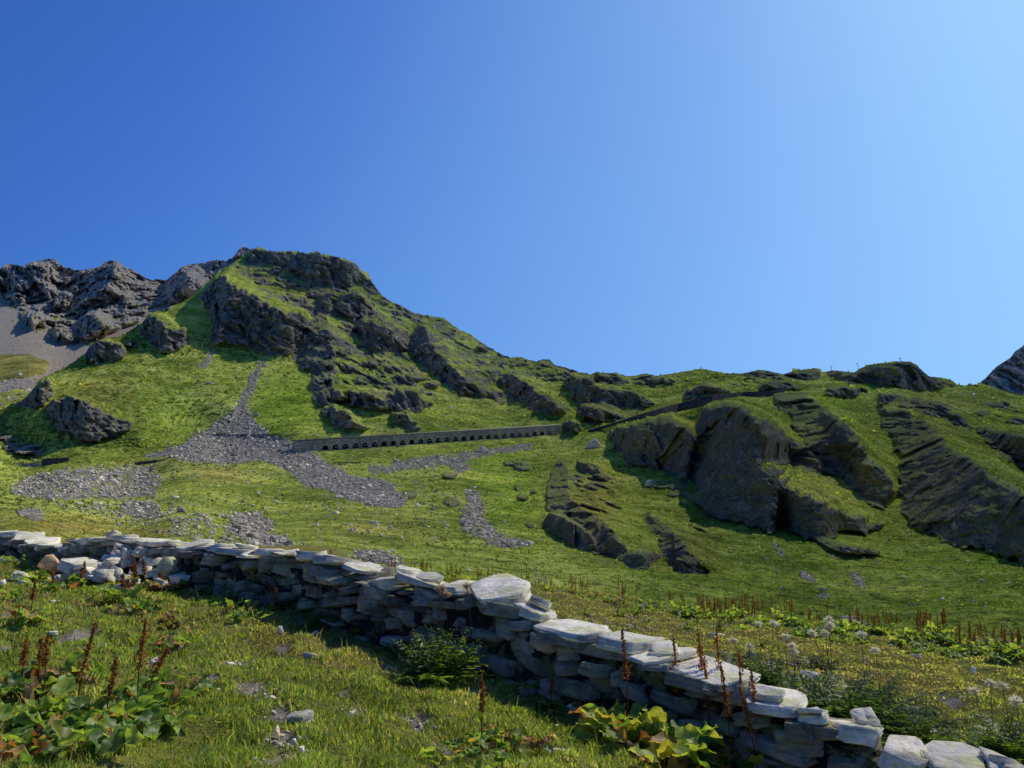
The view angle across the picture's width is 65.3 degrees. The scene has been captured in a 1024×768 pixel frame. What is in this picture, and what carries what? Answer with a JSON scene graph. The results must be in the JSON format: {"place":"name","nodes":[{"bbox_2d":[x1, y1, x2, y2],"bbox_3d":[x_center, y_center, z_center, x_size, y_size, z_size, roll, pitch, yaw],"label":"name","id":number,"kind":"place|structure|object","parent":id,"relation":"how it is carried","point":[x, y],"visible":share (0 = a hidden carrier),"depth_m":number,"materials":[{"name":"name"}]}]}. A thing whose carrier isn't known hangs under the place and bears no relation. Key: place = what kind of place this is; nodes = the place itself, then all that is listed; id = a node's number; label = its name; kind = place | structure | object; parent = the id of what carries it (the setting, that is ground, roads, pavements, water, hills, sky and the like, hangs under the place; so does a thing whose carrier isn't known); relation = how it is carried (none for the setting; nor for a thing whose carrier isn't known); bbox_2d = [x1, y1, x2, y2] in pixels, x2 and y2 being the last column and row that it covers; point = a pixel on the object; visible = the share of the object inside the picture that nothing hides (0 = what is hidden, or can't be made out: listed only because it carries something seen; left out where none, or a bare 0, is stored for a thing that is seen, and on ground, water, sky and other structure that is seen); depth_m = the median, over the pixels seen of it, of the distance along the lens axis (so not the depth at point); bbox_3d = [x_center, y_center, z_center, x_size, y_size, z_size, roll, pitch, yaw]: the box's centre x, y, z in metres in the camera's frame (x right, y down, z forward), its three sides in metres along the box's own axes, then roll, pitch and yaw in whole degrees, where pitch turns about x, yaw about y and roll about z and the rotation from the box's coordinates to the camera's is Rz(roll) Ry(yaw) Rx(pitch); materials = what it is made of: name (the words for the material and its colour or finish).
{"place":"outdoors","nodes":[
{"label":"outdoors","id":0,"kind":"place"},
{"bbox_2d":[0,247,259,455],"bbox_3d":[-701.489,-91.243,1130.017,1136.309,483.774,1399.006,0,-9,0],"label":"mountain range","id":1,"kind":"structure","parent":0,"point":[63,305],"depth_m":1238.66,"materials":[{"name":"stone"}]},
{"bbox_2d":[0,300,163,406],"bbox_3d":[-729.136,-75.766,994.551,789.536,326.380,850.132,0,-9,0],"label":"scree","id":2,"kind":"structure","parent":1,"relation":"on","point":[18,374],"depth_m":837.92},
{"bbox_2d":[0,247,1023,646],"bbox_3d":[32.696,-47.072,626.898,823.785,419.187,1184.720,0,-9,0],"label":"hillside","id":3,"kind":"structure","parent":0,"point":[270,305],"depth_m":341.93,"materials":[{"name":"plant"}]},
{"bbox_2d":[42,457,69,466],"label":"stone wall","id":4,"kind":"structure","parent":3,"relation":"on","point":[47,461],"depth_m":387.85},
{"bbox_2d":[10,463,158,498],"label":"scree","id":5,"kind":"structure","parent":3,"relation":"on","point":[91,472],"depth_m":286.07,"materials":[{"name":"gravel"}]},
{"bbox_2d":[16,462,460,515],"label":"loose stones","id":6,"kind":"object","parent":3,"relation":"on","point":[242,500],"visible":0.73,"depth_m":265.56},
{"bbox_2d":[12,403,531,547],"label":"loose stones","id":7,"kind":"object","parent":3,"relation":"on","point":[171,456],"visible":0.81,"depth_m":325.05,"materials":[{"name":"stone"}]},
{"bbox_2d":[144,346,407,507],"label":"scree","id":8,"kind":"structure","parent":3,"relation":"on","point":[286,454],"depth_m":425.45,"materials":[{"name":"gravel"}]},
{"bbox_2d":[291,424,560,452],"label":"avalanche gallery","id":9,"kind":"object","parent":3,"relation":"on","point":[338,443],"visible":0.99,"depth_m":465.45,"materials":[{"name":"concrete"}]},
{"bbox_2d":[368,443,533,547],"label":"scree","id":10,"kind":"structure","parent":3,"relation":"on","point":[482,531],"depth_m":231.32,"materials":[{"name":"gravel"}]},
{"bbox_2d":[1,463,1009,641],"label":"loose stones","id":11,"kind":"object","parent":3,"relation":"on","point":[254,536],"visible":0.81,"depth_m":114.64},
{"bbox_2d":[0,288,1017,456],"bbox_3d":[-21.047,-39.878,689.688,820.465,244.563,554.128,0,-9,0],"label":"loose stones","id":12,"kind":"object","parent":3,"relation":"on","point":[198,380],"visible":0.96,"depth_m":652.13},
{"bbox_2d":[0,296,1023,642],"bbox_3d":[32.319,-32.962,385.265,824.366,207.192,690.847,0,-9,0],"label":"hillside tussocks","id":13,"kind":"object","parent":3,"relation":"on","point":[508,468],"visible":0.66,"depth_m":250.19,"materials":[{"name":"green plant"}]},
{"bbox_2d":[586,438,600,447],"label":"boulder","id":14,"kind":"object","parent":3,"relation":"on","point":[594,443],"visible":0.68,"depth_m":447.83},
{"bbox_2d":[588,387,787,431],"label":"retaining wall","id":15,"kind":"structure","parent":3,"relation":"on","point":[692,404],"depth_m":503.13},
{"bbox_2d":[0,539,1023,767],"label":"meadow","id":16,"kind":"structure","parent":0,"point":[953,701],"depth_m":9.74,"materials":[{"name":"plant"}]},
{"bbox_2d":[0,586,22,601],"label":"dock plant","id":17,"kind":"object","parent":16,"relation":"on","point":[15,592],"visible":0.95,"depth_m":11.37,"materials":[{"name":"green plant"}]},
{"bbox_2d":[0,554,41,564],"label":"dock plant","id":18,"kind":"object","parent":16,"relation":"on","point":[15,560],"visible":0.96,"depth_m":16.73,"materials":[{"name":"green plant"}]},
{"bbox_2d":[0,636,56,701],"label":"dock plant","id":19,"kind":"object","parent":16,"relation":"on","point":[16,678],"visible":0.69,"depth_m":6.57,"materials":[{"name":"green plant"}]},
{"bbox_2d":[13,572,55,582],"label":"dock plant","id":20,"kind":"object","parent":16,"relation":"on","point":[38,576],"visible":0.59,"depth_m":14.55,"materials":[{"name":"green plant"}]},
{"bbox_2d":[8,579,76,628],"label":"dock plant","id":21,"kind":"object","parent":16,"relation":"on","point":[24,614],"visible":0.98,"depth_m":9.71,"materials":[{"name":"green plant"}]},
{"bbox_2d":[0,672,90,733],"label":"dock plant","id":22,"kind":"object","parent":16,"relation":"on","point":[32,711],"visible":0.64,"depth_m":5.63,"materials":[{"name":"green plant"}]},
{"bbox_2d":[0,719,96,762],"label":"dock plant","id":23,"kind":"object","parent":16,"relation":"on","point":[5,753],"visible":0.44,"depth_m":4.97,"materials":[{"name":"green plant"}]},
{"bbox_2d":[22,570,79,592],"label":"dock plant","id":24,"kind":"object","parent":16,"relation":"on","point":[54,585],"visible":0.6,"depth_m":13.10,"materials":[{"name":"green plant"}]},
{"bbox_2d":[0,634,116,703],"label":"dock plant","id":25,"kind":"object","parent":16,"relation":"on","point":[47,677],"visible":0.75,"depth_m":6.62,"materials":[{"name":"green plant"}]},
{"bbox_2d":[47,561,95,587],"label":"dock plant","id":26,"kind":"object","parent":16,"relation":"on","point":[74,576],"visible":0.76,"depth_m":13.57,"materials":[{"name":"green plant"}]},
{"bbox_2d":[0,710,146,767],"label":"dock plant","id":27,"kind":"object","parent":16,"relation":"on","point":[114,741],"visible":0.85,"depth_m":4.85,"materials":[{"name":"green plant"}]},
{"bbox_2d":[9,655,170,753],"bbox_3d":[-3.019,2.284,5.590,1.095,0.750,1.064,0,-9,2],"label":"dock plant","id":28,"kind":"object","parent":16,"relation":"on","point":[76,720],"visible":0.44,"depth_m":5.65,"materials":[{"name":"green plant"}]},
{"bbox_2d":[95,569,114,582],"bbox_3d":[-6.858,3.243,13.466,0.306,0.252,0.406,0,-9,0],"label":"fallen stone","id":29,"kind":"object","parent":16,"relation":"on","point":[108,576],"visible":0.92,"depth_m":13.32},
{"bbox_2d":[84,573,142,603],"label":"dock plant","id":30,"kind":"object","parent":16,"relation":"on","point":[112,592],"visible":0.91,"depth_m":11.72,"materials":[{"name":"green plant"}]},
{"bbox_2d":[62,618,203,738],"bbox_3d":[-2.853,2.261,5.989,1.084,0.964,1.010,2,-9,-15],"label":"dock plant","id":31,"kind":"object","parent":16,"relation":"on","point":[149,716],"visible":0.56,"depth_m":6.03,"materials":[{"name":"green plant"}]},
{"bbox_2d":[104,596,165,615],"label":"dock plant","id":32,"kind":"object","parent":16,"relation":"on","point":[142,605],"visible":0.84,"depth_m":10.55,"materials":[{"name":"green plant"}]},
{"bbox_2d":[112,555,159,590],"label":"dock plant","id":33,"kind":"object","parent":16,"relation":"on","point":[133,582],"visible":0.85,"depth_m":12.48,"materials":[{"name":"brown plant"}]},
{"bbox_2d":[100,646,224,707],"bbox_3d":[-2.914,2.377,6.572,0.887,0.578,0.886,0,-9,-1],"label":"dock plant","id":34,"kind":"object","parent":16,"relation":"on","point":[154,684],"visible":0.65,"depth_m":6.50,"materials":[{"name":"green plant"}]},
{"bbox_2d":[137,613,187,628],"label":"dock plant","id":35,"kind":"object","parent":16,"relation":"on","point":[180,617],"visible":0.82,"depth_m":10.32,"materials":[{"name":"green plant"}]},
{"bbox_2d":[142,570,187,591],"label":"dock plant","id":36,"kind":"object","parent":16,"relation":"on","point":[156,586],"visible":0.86,"depth_m":12.79,"materials":[{"name":"green plant"}]},
{"bbox_2d":[156,556,177,581],"bbox_3d":[-5.722,3.090,13.249,0.342,0.457,0.289,0,-9,0],"label":"fallen stone","id":37,"kind":"object","parent":16,"relation":"on","point":[166,566],"visible":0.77,"depth_m":13.15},
{"bbox_2d":[147,624,193,651],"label":"dock plant","id":38,"kind":"object","parent":16,"relation":"on","point":[167,640],"visible":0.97,"depth_m":8.83,"materials":[{"name":"green plant"}]},
{"bbox_2d":[169,574,183,584],"bbox_3d":[-5.470,3.192,13.050,0.274,0.179,0.182,-3,-9,17],"label":"fallen stone","id":39,"kind":"object","parent":16,"relation":"on","point":[175,578],"visible":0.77,"depth_m":13.00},
{"bbox_2d":[181,584,214,597],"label":"plant","id":40,"kind":"object","parent":16,"relation":"on","point":[190,591],"visible":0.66,"depth_m":12.61,"materials":[{"name":"plant"}]},
{"bbox_2d":[211,597,258,615],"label":"dock plant","id":41,"kind":"object","parent":16,"relation":"on","point":[236,604],"visible":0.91,"depth_m":11.06,"materials":[{"name":"green plant"}]},
{"bbox_2d":[224,610,272,624],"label":"dock plant","id":42,"kind":"object","parent":16,"relation":"on","point":[238,616],"visible":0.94,"depth_m":10.27,"materials":[{"name":"green plant"}]},
{"bbox_2d":[252,586,279,611],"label":"leafy weed","id":43,"kind":"object","parent":16,"relation":"on","point":[272,606],"visible":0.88,"depth_m":11.35,"materials":[{"name":"green plant"}]},
{"bbox_2d":[285,709,313,723],"bbox_3d":[-1.623,2.556,6.101,0.203,0.126,0.148,-4,-10,25],"label":"loose stone","id":44,"kind":"object","parent":16,"relation":"on","point":[304,715],"visible":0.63,"depth_m":6.06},
{"bbox_2d":[282,599,316,616],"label":"feathery plant","id":45,"kind":"object","parent":16,"relation":"on","point":[303,613],"visible":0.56,"depth_m":11.26,"materials":[{"name":"green plant"}]},
{"bbox_2d":[297,560,343,632],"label":"feathery plant","id":46,"kind":"object","parent":16,"relation":"on","point":[319,624],"visible":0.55,"depth_m":10.85,"materials":[{"name":"green plant"}]},
{"bbox_2d":[214,659,437,766],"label":"pebbles","id":47,"kind":"object","parent":16,"relation":"on","point":[302,748],"visible":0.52,"depth_m":6.44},
{"bbox_2d":[380,635,416,659],"bbox_3d":[-1.377,3.255,9.758,0.575,0.349,0.486,1,-9,-8],"label":"leaf rosette","id":48,"kind":"object","parent":16,"relation":"on","point":[396,650],"visible":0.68,"depth_m":9.73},
{"bbox_2d":[365,582,503,689],"bbox_3d":[-0.843,2.742,8.573,1.514,1.136,1.347,0,-9,0],"label":"feathery plant","id":49,"kind":"object","parent":16,"relation":"on","point":[428,664],"visible":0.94,"depth_m":8.58,"materials":[{"name":"green plant"}]},
{"bbox_2d":[415,736,529,767],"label":"dock plant","id":50,"kind":"object","parent":16,"relation":"on","point":[501,757],"visible":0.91,"depth_m":5.70,"materials":[{"name":"green plant"}]},
{"bbox_2d":[445,674,521,758],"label":"dock plant","id":51,"kind":"object","parent":16,"relation":"on","point":[491,737],"visible":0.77,"depth_m":6.41,"materials":[{"name":"green plant"}]},
{"bbox_2d":[484,625,507,682],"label":"feathery plant","id":52,"kind":"object","parent":16,"relation":"on","point":[492,629],"visible":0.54,"depth_m":9.10,"materials":[{"name":"green plant"}]},
{"bbox_2d":[0,530,1023,767],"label":"dry stone wall","id":53,"kind":"structure","parent":16,"relation":"on","point":[535,639],"depth_m":8.86,"materials":[{"name":"stone"}]},
{"bbox_2d":[114,558,136,568],"bbox_3d":[-6.943,3.235,14.331,0.416,0.224,0.322,-6,-11,34],"label":"fallen stone","id":54,"kind":"object","parent":53,"relation":"on","point":[125,564],"visible":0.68,"depth_m":14.18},
{"bbox_2d":[131,546,149,557],"bbox_3d":[-6.544,2.964,14.080,0.164,0.219,0.267,-6,-11,34],"label":"fallen stone","id":55,"kind":"object","parent":53,"relation":"on","point":[139,552],"visible":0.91,"depth_m":14.02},
{"bbox_2d":[485,727,557,757],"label":"dock plant","id":56,"kind":"object","parent":16,"relation":"on","point":[515,731],"visible":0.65,"depth_m":6.51,"materials":[{"name":"green plant"}]},
{"bbox_2d":[508,679,538,695],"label":"leafy weed","id":57,"kind":"object","parent":16,"relation":"on","point":[526,684],"visible":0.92,"depth_m":8.63,"materials":[{"name":"green plant"}]},
{"bbox_2d":[523,675,560,711],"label":"leafy weed","id":58,"kind":"object","parent":16,"relation":"on","point":[541,701],"visible":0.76,"depth_m":8.33,"materials":[{"name":"green plant"}]},
{"bbox_2d":[545,696,577,714],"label":"leafy weed","id":59,"kind":"object","parent":16,"relation":"on","point":[562,705],"visible":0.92,"depth_m":8.22,"materials":[{"name":"green plant"}]},
{"bbox_2d":[563,628,704,758],"bbox_3d":[1.007,2.803,7.286,1.151,1.082,1.142,1,-9,-9],"label":"dock plant","id":60,"kind":"object","parent":16,"relation":"on","point":[623,722],"visible":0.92,"depth_m":7.14,"materials":[{"name":"green plant"}]},
{"bbox_2d":[634,598,657,609],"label":"dock plant","id":61,"kind":"object","parent":16,"relation":"on","point":[649,604],"visible":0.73,"depth_m":21.45,"materials":[{"name":"green plant"}]},
{"bbox_2d":[589,704,725,767],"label":"dock plant","id":62,"kind":"object","parent":16,"relation":"on","point":[681,753],"visible":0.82,"depth_m":6.78,"materials":[{"name":"green plant"}]},
{"bbox_2d":[635,635,722,751],"bbox_3d":[1.705,3.076,7.867,1.317,1.241,1.515,-2,-9,10],"label":"dock plant","id":63,"kind":"object","parent":16,"relation":"on","point":[675,663],"visible":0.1,"depth_m":7.70,"materials":[{"name":"brown plant"}]},
{"bbox_2d":[675,605,695,618],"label":"dock plant","id":64,"kind":"object","parent":16,"relation":"on","point":[680,613],"visible":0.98,"depth_m":20.64,"materials":[{"name":"green plant"}]},
{"bbox_2d":[689,627,732,759],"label":"dock plant","id":65,"kind":"object","parent":16,"relation":"on","point":[717,651],"visible":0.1,"depth_m":7.69,"materials":[{"name":"brown plant"}]},
{"bbox_2d":[684,647,777,671],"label":"shrub","id":66,"kind":"object","parent":16,"relation":"on","point":[726,657],"visible":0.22,"depth_m":12.79,"materials":[{"name":"green plant"}]},
{"bbox_2d":[688,626,781,767],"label":"dock plant","id":67,"kind":"object","parent":16,"relation":"on","point":[742,763],"visible":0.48,"depth_m":7.19,"materials":[{"name":"green plant"}]},
{"bbox_2d":[703,650,775,767],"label":"dock plant","id":68,"kind":"object","parent":16,"relation":"on","point":[726,751],"visible":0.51,"depth_m":7.14,"materials":[{"name":"brown plant"}]},
{"bbox_2d":[730,593,753,617],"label":"dock plant","id":69,"kind":"object","parent":16,"relation":"on","point":[744,610],"visible":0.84,"depth_m":21.08,"materials":[{"name":"green plant"}]},
{"bbox_2d":[737,667,759,767],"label":"dock plant","id":70,"kind":"object","parent":16,"relation":"on","point":[754,692],"visible":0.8,"depth_m":7.05,"materials":[{"name":"brown plant"}]},
{"bbox_2d":[744,614,771,625],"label":"dock plant","id":71,"kind":"object","parent":16,"relation":"on","point":[759,618],"visible":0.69,"depth_m":19.58,"materials":[{"name":"green plant"}]},
{"bbox_2d":[729,620,828,690],"bbox_3d":[3.595,3.945,11.350,1.716,1.165,1.953,0,-9,0],"label":"seed head plant","id":72,"kind":"object","parent":16,"relation":"on","point":[765,678],"visible":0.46,"depth_m":11.35,"materials":[{"name":"green plant"}]},
{"bbox_2d":[775,598,798,623],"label":"dock plant","id":73,"kind":"object","parent":16,"relation":"on","point":[788,618],"visible":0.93,"depth_m":20.02,"materials":[{"name":"green plant"}]},
{"bbox_2d":[788,624,810,637],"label":"dock plant","id":74,"kind":"object","parent":16,"relation":"on","point":[796,631],"visible":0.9,"depth_m":18.31,"materials":[{"name":"green plant"}]},
{"bbox_2d":[788,599,811,627],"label":"dock plant","id":75,"kind":"object","parent":16,"relation":"on","point":[793,623],"visible":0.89,"depth_m":19.64,"materials":[{"name":"green plant"}]},
{"bbox_2d":[773,653,865,672],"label":"shrub","id":76,"kind":"object","parent":16,"relation":"on","point":[815,662],"visible":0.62,"depth_m":13.37,"materials":[{"name":"green plant"}]},
{"bbox_2d":[827,624,858,636],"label":"dock plant","id":77,"kind":"object","parent":16,"relation":"on","point":[839,629],"visible":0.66,"depth_m":18.48,"materials":[{"name":"green plant"}]},
{"bbox_2d":[842,607,861,630],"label":"dock plant","id":78,"kind":"object","parent":16,"relation":"on","point":[856,624],"visible":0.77,"depth_m":19.17,"materials":[{"name":"green plant"}]},
{"bbox_2d":[758,616,968,747],"bbox_3d":[4.106,3.778,10.280,3.091,1.530,2.645,8,-12,-42],"label":"seed head plant","id":79,"kind":"object","parent":16,"relation":"on","point":[841,704],"visible":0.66,"depth_m":10.21,"materials":[{"name":"green plant"}]},
{"bbox_2d":[856,621,884,633],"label":"dock plant","id":80,"kind":"object","parent":16,"relation":"on","point":[871,630],"visible":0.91,"depth_m":18.65,"materials":[{"name":"green plant"}]},
{"bbox_2d":[896,627,920,638],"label":"dock plant","id":81,"kind":"object","parent":16,"relation":"on","point":[907,630],"visible":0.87,"depth_m":17.71,"materials":[{"name":"green plant"}]},
{"bbox_2d":[909,635,936,649],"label":"dock plant","id":82,"kind":"object","parent":16,"relation":"on","point":[922,639],"visible":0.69,"depth_m":16.93,"materials":[{"name":"green plant"}]},
{"bbox_2d":[876,702,987,744],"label":"shrub","id":83,"kind":"object","parent":16,"relation":"on","point":[930,734],"visible":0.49,"depth_m":9.61,"materials":[{"name":"green plant"}]},
{"bbox_2d":[886,701,979,743],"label":"shrub","id":84,"kind":"object","parent":16,"relation":"on","point":[955,721],"visible":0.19,"depth_m":10.42,"materials":[{"name":"green plant"}]},
{"bbox_2d":[922,628,953,643],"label":"dock plant","id":85,"kind":"object","parent":16,"relation":"on","point":[930,634],"visible":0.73,"depth_m":17.18,"materials":[{"name":"green plant"}]},
{"bbox_2d":[927,607,954,635],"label":"dock plant","id":86,"kind":"object","parent":16,"relation":"on","point":[933,627],"visible":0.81,"depth_m":17.60,"materials":[{"name":"green plant"}]},
{"bbox_2d":[931,644,962,656],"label":"dock plant","id":87,"kind":"object","parent":16,"relation":"on","point":[942,649],"visible":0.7,"depth_m":15.95,"materials":[{"name":"green plant"}]},
{"bbox_2d":[935,613,966,644],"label":"dock plant","id":88,"kind":"object","parent":16,"relation":"on","point":[963,636],"visible":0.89,"depth_m":17.03,"materials":[{"name":"green plant"}]},
{"bbox_2d":[941,621,975,645],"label":"dock plant","id":89,"kind":"object","parent":16,"relation":"on","point":[957,634],"visible":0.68,"depth_m":16.87,"materials":[{"name":"green plant"}]},
{"bbox_2d":[946,647,973,658],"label":"dock plant","id":90,"kind":"object","parent":16,"relation":"on","point":[957,654],"visible":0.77,"depth_m":15.52,"materials":[{"name":"green plant"}]},
{"bbox_2d":[933,678,1023,764],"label":"seed head plant","id":91,"kind":"object","parent":16,"relation":"on","point":[1011,745],"visible":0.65,"depth_m":9.39,"materials":[{"name":"green plant"}]},
{"bbox_2d":[966,627,996,655],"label":"dock plant","id":92,"kind":"object","parent":16,"relation":"on","point":[971,648],"visible":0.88,"depth_m":15.49,"materials":[{"name":"green plant"}]},
{"bbox_2d":[982,647,1015,663],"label":"dock plant","id":93,"kind":"object","parent":16,"relation":"on","point":[994,655],"visible":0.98,"depth_m":14.78,"materials":[{"name":"green plant"}]},
{"bbox_2d":[987,637,1023,651],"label":"dock plant","id":94,"kind":"object","parent":16,"relation":"on","point":[1007,642],"visible":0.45,"depth_m":15.26,"materials":[{"name":"green plant"}]},
{"bbox_2d":[994,624,1022,660],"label":"dock plant","id":95,"kind":"object","parent":16,"relation":"on","point":[1009,650],"visible":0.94,"depth_m":15.10,"materials":[{"name":"green plant"}]},
{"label":"fallen stone","id":96,"kind":"object","parent":16,"relation":"on","visible":0},
{"bbox_2d":[57,557,99,575],"bbox_3d":[-7.770,3.277,14.353,0.845,0.302,0.558,-8,-12,42],"label":"fallen stone","id":97,"kind":"object","parent":96,"relation":"on","point":[69,566],"visible":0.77,"depth_m":14.20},
{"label":"fallen stone","id":98,"kind":"object","parent":16,"relation":"on","visible":0},
{"bbox_2d":[37,554,58,572],"bbox_3d":[-8.887,3.477,15.476,0.363,0.355,0.472,0,-9,0],"label":"fallen stone","id":99,"kind":"object","parent":98,"relation":"on","point":[49,562],"visible":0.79,"depth_m":15.32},
{"bbox_2d":[0,0,1023,384],"label":"sky","id":100,"kind":"structure","parent":0,"point":[625,187],"materials":[{"name":"blue"}]},
{"bbox_2d":[980,345,1023,395],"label":"mountain","id":101,"kind":"structure","parent":0,"point":[1007,375],"depth_m":1275.04,"materials":[{"name":"stone"}]},
{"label":"fallen stone","id":102,"kind":"object","parent":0,"visible":0},
{"bbox_2d":[97,562,110,568],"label":"fallen stone","id":103,"kind":"object","parent":102,"relation":"on","point":[99,565],"visible":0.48,"depth_m":13.98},
{"bbox_2d":[98,561,111,568],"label":"fallen stone","id":104,"kind":"object","parent":103,"relation":"on","point":[103,563],"visible":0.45,"depth_m":13.97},
{"bbox_2d":[104,557,120,565],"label":"fallen stone","id":105,"kind":"object","parent":104,"relation":"on","point":[111,561],"visible":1,"depth_m":13.96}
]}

